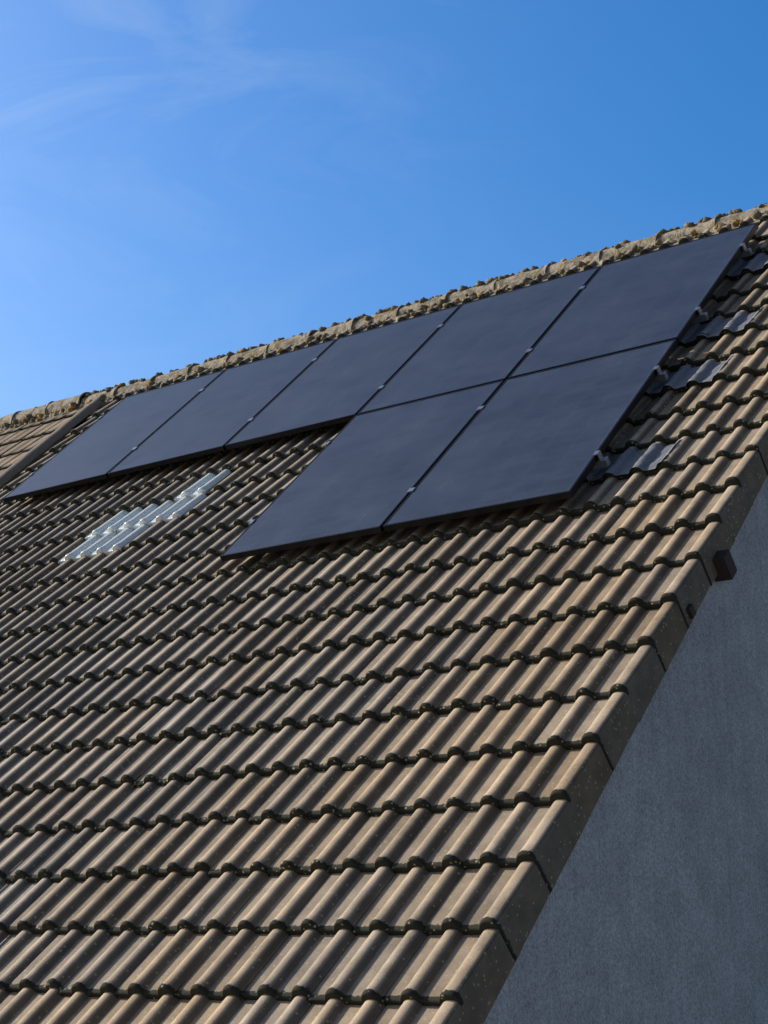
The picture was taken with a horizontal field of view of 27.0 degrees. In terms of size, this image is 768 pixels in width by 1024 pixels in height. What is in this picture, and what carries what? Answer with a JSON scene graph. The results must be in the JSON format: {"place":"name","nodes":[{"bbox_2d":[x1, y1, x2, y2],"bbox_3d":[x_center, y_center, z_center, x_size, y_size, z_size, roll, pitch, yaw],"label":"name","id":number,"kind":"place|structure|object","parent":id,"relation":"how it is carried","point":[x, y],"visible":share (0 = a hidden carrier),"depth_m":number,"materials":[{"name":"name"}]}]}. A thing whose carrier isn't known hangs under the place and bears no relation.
{"place":"outdoors","nodes":[
{"label":"outdoors","id":0,"kind":"place"},
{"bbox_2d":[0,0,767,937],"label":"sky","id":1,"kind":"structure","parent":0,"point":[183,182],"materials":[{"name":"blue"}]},
{"bbox_2d":[484,475,767,1023],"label":"house walls","id":2,"kind":"structure","parent":0,"point":[654,910],"depth_m":6.35,"materials":[{"name":"grey paint"}]},
{"bbox_2d":[0,403,81,473],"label":"neighbour roof tiles","id":3,"kind":"object","parent":2,"relation":"on","point":[48,423],"visible":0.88,"depth_m":14.50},
{"bbox_2d":[0,394,105,486],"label":"bonding strip","id":4,"kind":"object","parent":3,"relation":"attached to","point":[32,454],"visible":1,"depth_m":13.85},
{"bbox_2d":[0,214,767,1023],"bbox_3d":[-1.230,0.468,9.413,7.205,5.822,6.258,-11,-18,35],"label":"roof tiles","id":5,"kind":"object","parent":2,"relation":"on","point":[134,880],"visible":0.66,"depth_m":6.98,"materials":[{"name":"concrete"}]},
{"bbox_2d":[0,204,767,445],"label":"ridge tiles","id":6,"kind":"object","parent":5,"relation":"on","point":[598,257],"visible":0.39,"depth_m":12.65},
{"bbox_2d":[1,203,767,429],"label":"ridge moss","id":7,"kind":"object","parent":5,"relation":"on","point":[443,303],"visible":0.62,"depth_m":12.43,"materials":[{"name":"plant"}]},
{"bbox_2d":[28,243,752,524],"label":"clamps","id":8,"kind":"object","parent":5,"relation":"on","point":[602,461],"visible":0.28,"depth_m":9.32,"materials":[{"name":"silver metal"}]},
{"bbox_2d":[3,370,224,501],"bbox_3d":[-2.115,-0.615,12.691,1.134,1.200,1.283,-11,-18,35],"label":"solar panel","id":9,"kind":"object","parent":8,"relation":"on","point":[106,443],"visible":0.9,"depth_m":12.60,"materials":[{"name":"black glass"}]},
{"bbox_2d":[107,339,336,477],"bbox_3d":[-1.189,-0.793,12.025,1.134,1.200,1.283,-11,-18,35],"label":"solar panel","id":10,"kind":"object","parent":8,"relation":"on","point":[219,411],"visible":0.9,"depth_m":11.93,"materials":[{"name":"black glass"}]},
{"bbox_2d":[225,305,460,449],"bbox_3d":[-0.263,-0.971,11.359,1.134,1.200,1.283,-11,-18,35],"label":"solar panel","id":11,"kind":"object","parent":8,"relation":"on","point":[341,379],"visible":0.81,"depth_m":11.26,"materials":[{"name":"black glass"}]},
{"bbox_2d":[220,380,503,561],"bbox_3d":[-0.096,-0.260,9.401,1.134,1.200,1.283,-11,-18,35],"label":"solar panel","id":12,"kind":"object","parent":8,"relation":"on","point":[360,474],"visible":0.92,"depth_m":9.29,"materials":[{"name":"black glass"}]},
{"bbox_2d":[357,266,600,414],"bbox_3d":[0.662,-1.149,10.693,1.134,1.200,1.283,-11,-18,35],"label":"solar panel","id":13,"kind":"object","parent":8,"relation":"on","point":[487,340],"visible":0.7,"depth_m":10.62,"materials":[{"name":"black glass"}]},
{"bbox_2d":[383,339,677,531],"bbox_3d":[0.829,-0.438,8.736,1.134,1.200,1.283,-11,-18,35],"label":"solar panel","id":14,"kind":"object","parent":8,"relation":"on","point":[543,436],"visible":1,"depth_m":8.61,"materials":[{"name":"black glass"}]},
{"bbox_2d":[508,223,758,378],"bbox_3d":[1.588,-1.327,10.027,1.134,1.200,1.283,-11,-18,35],"label":"solar panel","id":15,"kind":"object","parent":8,"relation":"on","point":[651,298],"visible":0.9,"depth_m":9.94,"materials":[{"name":"black glass"}]},
{"bbox_2d":[586,253,767,480],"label":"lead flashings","id":16,"kind":"object","parent":5,"relation":"on","point":[650,458],"visible":0.75,"depth_m":8.75,"materials":[{"name":"grey metal"}]},
{"bbox_2d":[686,549,736,618],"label":"purlin ends","id":17,"kind":"object","parent":2,"relation":"attached to","point":[724,565],"visible":0.57,"depth_m":6.93,"materials":[{"name":"brown wood"}]}
]}

